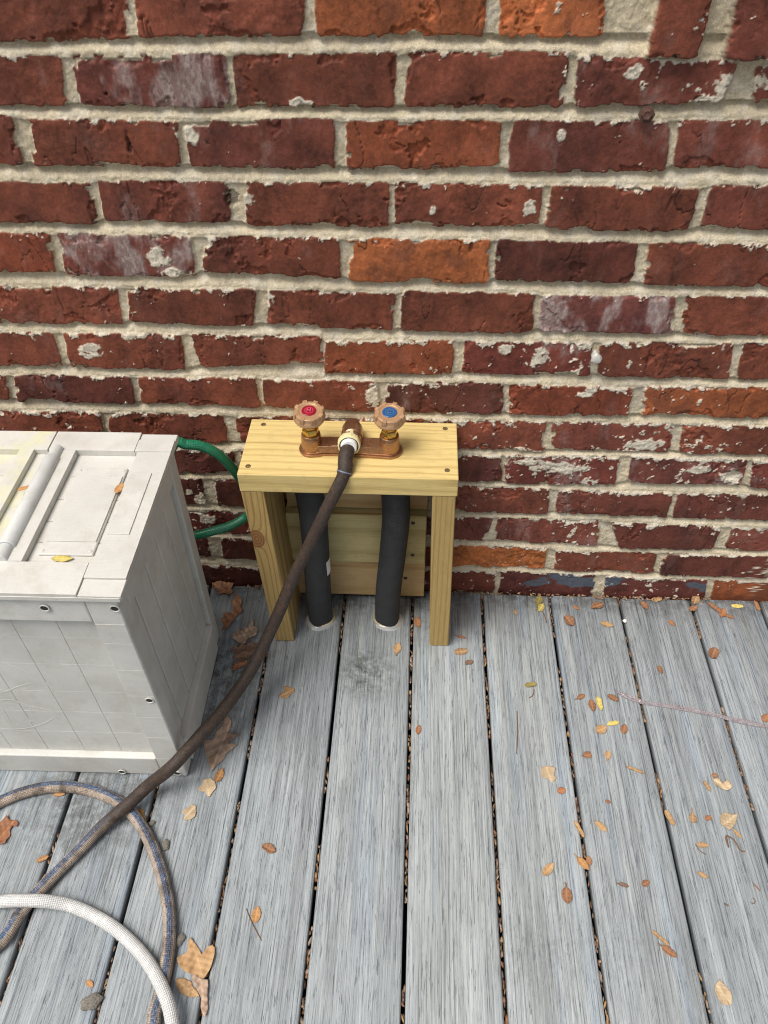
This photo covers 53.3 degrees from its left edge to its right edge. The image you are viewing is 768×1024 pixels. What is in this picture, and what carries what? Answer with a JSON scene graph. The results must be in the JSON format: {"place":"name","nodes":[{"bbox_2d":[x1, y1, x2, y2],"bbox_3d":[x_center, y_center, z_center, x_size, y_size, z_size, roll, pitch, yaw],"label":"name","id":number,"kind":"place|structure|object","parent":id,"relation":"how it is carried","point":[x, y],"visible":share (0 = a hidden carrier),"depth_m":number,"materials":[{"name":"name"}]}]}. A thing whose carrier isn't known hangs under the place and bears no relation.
{"place":"outdoors","nodes":[
{"label":"outdoors","id":0,"kind":"place"},
{"bbox_2d":[138,688,605,1022],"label":"ground","id":1,"kind":"structure","parent":0,"point":[403,976],"depth_m":1.59,"materials":[{"name":"soil"}]},
{"bbox_2d":[0,0,767,693],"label":"brick wall","id":2,"kind":"structure","parent":1,"relation":"on","point":[522,244],"depth_m":1.10,"materials":[{"name":"brick"}]},
{"bbox_2d":[200,604,578,1023],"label":"deck joists","id":3,"kind":"object","parent":1,"relation":"on","point":[408,763],"visible":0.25,"depth_m":1.42,"materials":[{"name":"wood"}]},
{"bbox_2d":[0,585,767,1023],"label":"deck","id":4,"kind":"structure","parent":3,"relation":"on","point":[454,959],"depth_m":1.26,"materials":[{"name":"grey wood"}]},
{"bbox_2d":[0,814,17,843],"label":"oak leaf","id":5,"kind":"object","parent":4,"relation":"on","point":[6,824],"visible":1,"depth_m":1.27,"materials":[{"name":"brown plant"}]},
{"bbox_2d":[36,855,48,861],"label":"leaf","id":6,"kind":"object","parent":4,"relation":"on","point":[42,858],"visible":1,"depth_m":1.24,"materials":[{"name":"orange plant"}]},
{"bbox_2d":[53,793,64,795],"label":"leaf","id":7,"kind":"object","parent":4,"relation":"on","point":[57,794],"visible":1,"depth_m":1.31,"materials":[{"name":"brown plant"}]},
{"bbox_2d":[0,893,179,1023],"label":"garden hose","id":8,"kind":"object","parent":4,"relation":"on","point":[131,943],"visible":1,"depth_m":1.15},
{"bbox_2d":[86,980,93,986],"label":"leaf","id":9,"kind":"object","parent":4,"relation":"on","point":[89,983],"visible":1,"depth_m":1.11,"materials":[{"name":"orange plant"}]},
{"bbox_2d":[80,992,103,1010],"bbox_3d":[-0.417,0.697,1.091,0.034,0.010,0.021,-17,47,-15],"label":"stone","id":10,"kind":"object","parent":4,"relation":"on","point":[91,1001],"visible":1,"depth_m":1.09,"materials":[{"name":"grey stone"}]},
{"bbox_2d":[0,431,218,775],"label":"storage bin","id":11,"kind":"object","parent":4,"relation":"on","point":[109,635],"visible":0.98,"depth_m":1.16,"materials":[{"name":"beige plastic"}]},
{"bbox_2d":[17,485,28,490],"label":"leaf","id":12,"kind":"object","parent":11,"relation":"on","point":[22,488],"visible":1,"depth_m":1.12,"materials":[{"name":"orange plant"}]},
{"bbox_2d":[51,555,71,561],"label":"leaf","id":13,"kind":"object","parent":11,"relation":"on","point":[61,558],"visible":1,"depth_m":1.03,"materials":[{"name":"yellow plant"}]},
{"bbox_2d":[114,483,123,492],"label":"leaf","id":14,"kind":"object","parent":11,"relation":"on","point":[119,488],"visible":1,"depth_m":1.12,"materials":[{"name":"orange plant"}]},
{"bbox_2d":[137,809,146,821],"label":"oak leaf","id":15,"kind":"object","parent":4,"relation":"on","point":[141,811],"visible":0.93,"depth_m":1.29,"materials":[{"name":"brown plant"}]},
{"bbox_2d":[148,820,154,826],"bbox_3d":[-0.387,0.518,1.275,0.015,0.004,0.010,-29,51,-25],"label":"husk","id":16,"kind":"object","parent":4,"relation":"on","point":[151,822],"visible":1,"depth_m":1.27,"materials":[{"name":"grey plant"}]},
{"bbox_2d":[161,839,169,850],"bbox_3d":[-0.356,0.542,1.249,0.014,0.006,0.021,-6,45,-5],"label":"husk","id":17,"kind":"object","parent":4,"relation":"on","point":[165,844],"visible":1,"depth_m":1.25,"materials":[{"name":"grey plant"}]},
{"bbox_2d":[175,933,185,947],"bbox_3d":[-0.308,0.642,1.147,0.015,0.006,0.022,24,50,23],"label":"husk","id":18,"kind":"object","parent":4,"relation":"on","point":[180,938],"visible":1,"depth_m":1.15,"materials":[{"name":"grey plant"}]},
{"bbox_2d":[176,978,198,996],"bbox_3d":[-0.284,0.687,1.104,0.043,0.004,0.019,15,47,15],"label":"leaf","id":19,"kind":"object","parent":4,"relation":"on","point":[184,986],"visible":1,"depth_m":1.10,"materials":[{"name":"brown plant"}]},
{"bbox_2d":[182,804,196,820],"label":"leaf","id":20,"kind":"object","parent":4,"relation":"on","point":[190,811],"visible":1,"depth_m":1.29,"materials":[{"name":"beige plant"}]},
{"bbox_2d":[177,937,214,977],"bbox_3d":[-0.277,0.657,1.131,0.053,0.007,0.044,12,46,12],"label":"oak leaf","id":21,"kind":"object","parent":4,"relation":"on","point":[192,960],"visible":1,"depth_m":1.13,"materials":[{"name":"brown plant"}]},
{"bbox_2d":[192,975,207,1016],"bbox_3d":[-0.257,0.690,1.097,0.020,0.009,0.058,-20,48,-18],"label":"oak leaf","id":22,"kind":"object","parent":4,"relation":"on","point":[201,985],"visible":1,"depth_m":1.10,"materials":[{"name":"brown plant"}]},
{"bbox_2d":[198,778,215,795],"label":"leaf","id":23,"kind":"object","parent":4,"relation":"on","point":[208,786],"visible":1,"depth_m":1.32,"materials":[{"name":"beige plant"}]},
{"bbox_2d":[174,437,247,539],"bbox_3d":[-0.408,0.020,1.456,0.327,0.427,0.045,-4,45,-3],"label":"garden hose","id":24,"kind":"object","parent":4,"relation":"on","point":[225,461],"visible":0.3,"depth_m":1.36,"materials":[{"name":"green plastic"}]},
{"bbox_2d":[214,768,223,781],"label":"leaf","id":25,"kind":"object","parent":4,"relation":"on","point":[219,775],"visible":1,"depth_m":1.33,"materials":[{"name":"orange plant"}]},
{"bbox_2d":[204,716,239,770],"bbox_3d":[-0.294,0.415,1.375,0.054,0.006,0.094,27,51,25],"label":"oak leaf","id":26,"kind":"object","parent":4,"relation":"on","point":[218,746],"visible":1,"depth_m":1.37,"materials":[{"name":"brown plant"}]},
{"bbox_2d":[212,581,233,593],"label":"oak leaf","id":27,"kind":"object","parent":4,"relation":"on","point":[221,587],"visible":1,"depth_m":1.63,"materials":[{"name":"brown plant"}]},
{"bbox_2d":[221,593,241,629],"bbox_3d":[-0.314,0.208,1.577,0.032,0.017,0.091,17,47,17],"label":"oak leaf","id":28,"kind":"object","parent":4,"relation":"on","point":[229,618],"visible":1,"depth_m":1.58,"materials":[{"name":"brown plant"}]},
{"bbox_2d":[231,660,247,669],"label":"oak leaf","id":29,"kind":"object","parent":4,"relation":"on","point":[237,665],"visible":1,"depth_m":1.49,"materials":[{"name":"brown plant"}]},
{"bbox_2d":[232,641,257,661],"bbox_3d":[-0.272,0.275,1.515,0.060,0.007,0.046,-11,46,-10],"label":"oak leaf","id":30,"kind":"object","parent":4,"relation":"on","point":[242,652],"visible":0.91,"depth_m":1.52,"materials":[{"name":"brown plant"}]},
{"bbox_2d":[232,618,257,643],"bbox_3d":[-0.278,0.242,1.546,0.042,0.011,0.059,32,54,29],"label":"oak leaf","id":31,"kind":"object","parent":4,"relation":"on","point":[244,634],"visible":1,"depth_m":1.54,"materials":[{"name":"brown plant"}]},
{"bbox_2d":[246,909,261,940],"bbox_3d":[-0.199,0.627,1.164,0.002,0.002,0.054,-25,50,-22],"label":"twig","id":32,"kind":"object","parent":4,"relation":"on","point":[253,925],"visible":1,"depth_m":1.16,"materials":[{"name":"wood"}]},
{"bbox_2d":[251,906,260,922],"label":"leaf","id":33,"kind":"object","parent":4,"relation":"on","point":[256,914],"visible":1,"depth_m":1.17,"materials":[{"name":"orange plant"}]},
{"bbox_2d":[262,843,275,852],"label":"leaf","id":34,"kind":"object","parent":4,"relation":"on","point":[268,847],"visible":1,"depth_m":1.24,"materials":[{"name":"brown plant"}]},
{"bbox_2d":[279,686,293,698],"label":"leaf","id":35,"kind":"object","parent":4,"relation":"on","point":[288,692],"visible":1,"depth_m":1.45,"materials":[{"name":"brown plant"}]},
{"bbox_2d":[295,493,335,630],"bbox_3d":[-0.132,0.083,1.441,0.061,0.443,0.065,1,45,2],"label":"insulated pipe","id":36,"kind":"object","parent":4,"relation":"on","point":[321,615],"visible":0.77,"depth_m":1.45,"materials":[{"name":"black plastic"}]},
{"bbox_2d":[237,419,458,645],"bbox_3d":[-0.050,0.053,1.421,0.360,0.450,0.143,1,45,2],"label":"wooden stand","id":37,"kind":"object","parent":4,"relation":"on","point":[275,464],"visible":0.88,"depth_m":1.31,"materials":[{"name":"brown wood"}]},
{"bbox_2d":[293,400,405,459],"bbox_3d":[-0.054,-0.139,1.236,0.178,0.085,0.073,1,45,2],"label":"mixing faucet","id":38,"kind":"object","parent":37,"relation":"on","point":[389,419],"visible":0.97,"depth_m":1.23,"materials":[{"name":"brown metal"}]},
{"bbox_2d":[0,430,360,1023],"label":"garden hose","id":39,"kind":"object","parent":38,"relation":"attached to","point":[349,444],"visible":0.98,"depth_m":1.25,"materials":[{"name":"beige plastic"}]},
{"bbox_2d":[0,584,753,1023],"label":"leaf litter","id":40,"kind":"object","parent":4,"relation":"on","point":[408,812],"visible":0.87,"depth_m":1.29,"materials":[{"name":"brown plant"}]},
{"bbox_2d":[372,495,409,630],"bbox_3d":[0.011,0.083,1.440,0.074,0.443,0.063,1,45,2],"label":"insulated pipe","id":41,"kind":"object","parent":4,"relation":"on","point":[386,615],"visible":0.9,"depth_m":1.42,"materials":[{"name":"black plastic"}]},
{"bbox_2d":[393,642,400,655],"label":"leaf","id":42,"kind":"object","parent":4,"relation":"on","point":[397,647],"visible":1,"depth_m":1.52,"materials":[{"name":"orange plant"}]},
{"bbox_2d":[414,616,420,626],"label":"leaf","id":43,"kind":"object","parent":4,"relation":"on","point":[417,621],"visible":1,"depth_m":1.56,"materials":[{"name":"brown plant"}]},
{"bbox_2d":[416,725,420,733],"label":"leaf","id":44,"kind":"object","parent":4,"relation":"on","point":[418,729],"visible":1,"depth_m":1.39,"materials":[{"name":"brown plant"}]},
{"bbox_2d":[454,648,467,654],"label":"leaf","id":45,"kind":"object","parent":4,"relation":"on","point":[460,651],"visible":1,"depth_m":1.51,"materials":[{"name":"orange plant"}]},
{"bbox_2d":[465,660,472,664],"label":"leaf","id":46,"kind":"object","parent":4,"relation":"on","point":[467,662],"visible":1,"depth_m":1.50,"materials":[{"name":"brown plant"}]},
{"bbox_2d":[516,713,517,753],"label":"twig","id":47,"kind":"object","parent":4,"relation":"on","point":[517,733],"visible":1,"depth_m":1.39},
{"bbox_2d":[525,681,536,686],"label":"leaf","id":48,"kind":"object","parent":4,"relation":"on","point":[530,684],"visible":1,"depth_m":1.46,"materials":[{"name":"yellow plant"}]},
{"bbox_2d":[535,595,542,608],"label":"leaf","id":49,"kind":"object","parent":4,"relation":"on","point":[538,599],"visible":1,"depth_m":1.60,"materials":[{"name":"yellow plant"}]},
{"bbox_2d":[537,603,544,610],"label":"leaf","id":50,"kind":"object","parent":4,"relation":"on","point":[540,607],"visible":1,"depth_m":1.59,"materials":[{"name":"yellow plant"}]},
{"bbox_2d":[542,863,553,875],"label":"leaf","id":51,"kind":"object","parent":4,"relation":"on","point":[547,869],"visible":1,"depth_m":1.22,"materials":[{"name":"orange plant"}]},
{"bbox_2d":[541,766,555,781],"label":"leaf","id":52,"kind":"object","parent":4,"relation":"on","point":[548,772],"visible":1,"depth_m":1.33,"materials":[{"name":"beige plant"}]},
{"bbox_2d":[557,787,565,793],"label":"leaf","id":53,"kind":"object","parent":4,"relation":"on","point":[561,790],"visible":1,"depth_m":1.31,"materials":[{"name":"brown plant"}]},
{"bbox_2d":[561,882,571,903],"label":"leaf","id":54,"kind":"object","parent":4,"relation":"on","point":[566,894],"visible":1,"depth_m":1.19,"materials":[{"name":"brown plant"}]},
{"bbox_2d":[563,615,574,625],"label":"leaf","id":55,"kind":"object","parent":4,"relation":"on","point":[569,619],"visible":1,"depth_m":1.56,"materials":[{"name":"brown plant"}]},
{"bbox_2d":[574,821,584,836],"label":"leaf","id":56,"kind":"object","parent":4,"relation":"on","point":[579,829],"visible":1,"depth_m":1.26,"materials":[{"name":"orange plant"}]},
{"bbox_2d":[575,694,584,698],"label":"leaf","id":57,"kind":"object","parent":4,"relation":"on","point":[580,696],"visible":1,"depth_m":1.44,"materials":[{"name":"brown plant"}]},
{"bbox_2d":[574,853,589,869],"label":"leaf","id":58,"kind":"object","parent":4,"relation":"on","point":[582,862],"visible":1,"depth_m":1.22,"materials":[{"name":"orange plant"}]},
{"bbox_2d":[581,751,591,757],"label":"leaf","id":59,"kind":"object","parent":4,"relation":"on","point":[587,754],"visible":1,"depth_m":1.36,"materials":[{"name":"brown plant"}]},
{"bbox_2d":[586,856,591,864],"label":"leaf","id":60,"kind":"object","parent":4,"relation":"on","point":[589,860],"visible":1,"depth_m":1.23,"materials":[{"name":"brown plant"}]},
{"bbox_2d":[588,699,595,710],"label":"leaf","id":61,"kind":"object","parent":4,"relation":"on","point":[592,704],"visible":1,"depth_m":1.43,"materials":[{"name":"brown plant"}]},
{"bbox_2d":[591,601,603,608],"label":"leaf","id":62,"kind":"object","parent":4,"relation":"on","point":[595,605],"visible":1,"depth_m":1.59,"materials":[{"name":"brown plant"}]},
{"bbox_2d":[596,696,602,709],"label":"leaf","id":63,"kind":"object","parent":4,"relation":"on","point":[599,702],"visible":1,"depth_m":1.43,"materials":[{"name":"yellow plant"}]},
{"bbox_2d":[593,819,606,830],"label":"leaf","id":64,"kind":"object","parent":4,"relation":"on","point":[600,826],"visible":1,"depth_m":1.27,"materials":[{"name":"brown plant"}]},
{"bbox_2d":[595,725,606,733],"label":"leaf","id":65,"kind":"object","parent":4,"relation":"on","point":[600,729],"visible":1,"depth_m":1.39,"materials":[{"name":"orange plant"}]},
{"bbox_2d":[600,621,612,626],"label":"leaf","id":66,"kind":"object","parent":4,"relation":"on","point":[606,624],"visible":1,"depth_m":1.56,"materials":[{"name":"orange plant"}]},
{"bbox_2d":[604,751,610,760],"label":"leaf","id":67,"kind":"object","parent":4,"relation":"on","point":[607,754],"visible":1,"depth_m":1.35,"materials":[{"name":"orange plant"}]},
{"bbox_2d":[607,694,618,700],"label":"leaf","id":68,"kind":"object","parent":4,"relation":"on","point":[612,697],"visible":1,"depth_m":1.44,"materials":[{"name":"brown plant"}]},
{"bbox_2d":[607,720,618,725],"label":"leaf","id":69,"kind":"object","parent":4,"relation":"on","point":[611,723],"visible":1,"depth_m":1.40,"materials":[{"name":"yellow plant"}]},
{"bbox_2d":[616,882,628,886],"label":"leaf","id":70,"kind":"object","parent":4,"relation":"on","point":[622,884],"visible":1,"depth_m":1.20,"materials":[{"name":"brown plant"}]},
{"bbox_2d":[620,724,627,733],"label":"leaf","id":71,"kind":"object","parent":4,"relation":"on","point":[623,728],"visible":1,"depth_m":1.39,"materials":[{"name":"brown plant"}]},
{"bbox_2d":[626,766,645,773],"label":"leaf","id":72,"kind":"object","parent":4,"relation":"on","point":[635,769],"visible":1,"depth_m":1.33,"materials":[{"name":"brown plant"}]},
{"bbox_2d":[640,601,648,608],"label":"leaf","id":73,"kind":"object","parent":4,"relation":"on","point":[644,604],"visible":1,"depth_m":1.59,"materials":[{"name":"brown plant"}]},
{"bbox_2d":[641,880,649,886],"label":"leaf","id":74,"kind":"object","parent":4,"relation":"on","point":[644,883],"visible":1,"depth_m":1.20,"materials":[{"name":"brown plant"}]},
{"bbox_2d":[648,597,661,601],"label":"leaf","id":75,"kind":"object","parent":4,"relation":"on","point":[657,599],"visible":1,"depth_m":1.60,"materials":[{"name":"orange plant"}]},
{"bbox_2d":[657,665,662,672],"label":"leaf","id":76,"kind":"object","parent":4,"relation":"on","point":[659,668],"visible":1,"depth_m":1.48,"materials":[{"name":"brown plant"}]},
{"bbox_2d":[651,930,669,945],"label":"leaf","id":77,"kind":"object","parent":4,"relation":"on","point":[657,935],"visible":1,"depth_m":1.15,"materials":[{"name":"brown plant"}]},
{"bbox_2d":[658,943,676,956],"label":"leaf","id":78,"kind":"object","parent":4,"relation":"on","point":[668,950],"visible":1,"depth_m":1.13,"materials":[{"name":"brown plant"}]},
{"bbox_2d":[664,810,674,824],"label":"leaf","id":79,"kind":"object","parent":4,"relation":"on","point":[669,817],"visible":1,"depth_m":1.27,"materials":[{"name":"brown plant"}]},
{"bbox_2d":[614,690,767,728],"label":"plastic strip","id":80,"kind":"object","parent":4,"relation":"on","point":[698,711],"visible":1,"depth_m":1.42,"materials":[{"name":"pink plastic"}]},
{"bbox_2d":[689,808,696,822],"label":"leaf","id":81,"kind":"object","parent":4,"relation":"on","point":[692,817],"visible":1,"depth_m":1.27,"materials":[{"name":"brown plant"}]},
{"bbox_2d":[689,605,697,610],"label":"leaf","id":82,"kind":"object","parent":4,"relation":"on","point":[693,608],"visible":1,"depth_m":1.58,"materials":[{"name":"brown plant"}]},
{"bbox_2d":[691,596,699,603],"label":"leaf","id":83,"kind":"object","parent":4,"relation":"on","point":[696,599],"visible":1,"depth_m":1.60,"materials":[{"name":"brown plant"}]},
{"bbox_2d":[697,842,708,847],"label":"leaf","id":84,"kind":"object","parent":4,"relation":"on","point":[702,844],"visible":1,"depth_m":1.24,"materials":[{"name":"plant"}]},
{"bbox_2d":[698,872,707,877],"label":"leaf","id":85,"kind":"object","parent":4,"relation":"on","point":[702,874],"visible":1,"depth_m":1.21,"materials":[{"name":"plant"}]},
{"bbox_2d":[703,781,710,791],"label":"leaf","id":86,"kind":"object","parent":4,"relation":"on","point":[707,786],"visible":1,"depth_m":1.31,"materials":[{"name":"brown plant"}]},
{"bbox_2d":[705,815,711,820],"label":"leaf","id":87,"kind":"object","parent":4,"relation":"on","point":[707,817],"visible":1,"depth_m":1.27,"materials":[{"name":"brown plant"}]},
{"bbox_2d":[708,647,719,657],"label":"leaf","id":88,"kind":"object","parent":4,"relation":"on","point":[713,652],"visible":1,"depth_m":1.50,"materials":[{"name":"brown plant"}]},
{"bbox_2d":[708,602,721,611],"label":"leaf","id":89,"kind":"object","parent":4,"relation":"on","point":[714,606],"visible":1,"depth_m":1.58,"materials":[{"name":"brown plant"}]},
{"bbox_2d":[713,778,731,789],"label":"leaf","id":90,"kind":"object","parent":4,"relation":"on","point":[726,785],"visible":1,"depth_m":1.31,"materials":[{"name":"beige plant"}]},
{"bbox_2d":[719,608,726,616],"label":"leaf","id":91,"kind":"object","parent":4,"relation":"on","point":[723,613],"visible":1,"depth_m":1.57,"materials":[{"name":"brown plant"}]},
{"bbox_2d":[715,980,731,1004],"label":"leaf","id":92,"kind":"object","parent":4,"relation":"on","point":[723,993],"visible":1,"depth_m":1.09,"materials":[{"name":"beige plant"}]},
{"bbox_2d":[720,812,736,829],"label":"leaf","id":93,"kind":"object","parent":4,"relation":"on","point":[728,821],"visible":1,"depth_m":1.27,"materials":[{"name":"beige plant"}]},
{"bbox_2d":[725,835,744,851],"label":"twig","id":94,"kind":"object","parent":4,"relation":"on","point":[726,836],"visible":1,"depth_m":1.24,"materials":[{"name":"wood"}]},
{"bbox_2d":[731,604,743,607],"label":"leaf","id":95,"kind":"object","parent":4,"relation":"on","point":[736,605],"visible":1,"depth_m":1.59,"materials":[{"name":"yellow plant"}]},
{"bbox_2d":[733,829,741,837],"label":"leaf","id":96,"kind":"object","parent":4,"relation":"on","point":[736,832],"visible":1,"depth_m":1.25,"materials":[{"name":"orange plant"}]},
{"bbox_2d":[754,600,759,610],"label":"leaf","id":97,"kind":"object","parent":4,"relation":"on","point":[757,606],"visible":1,"depth_m":1.59,"materials":[{"name":"brown plant"}]},
{"bbox_2d":[761,714,767,721],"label":"leaf","id":98,"kind":"object","parent":4,"relation":"on","point":[764,717],"visible":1,"depth_m":1.40,"materials":[{"name":"brown plant"}]}
]}

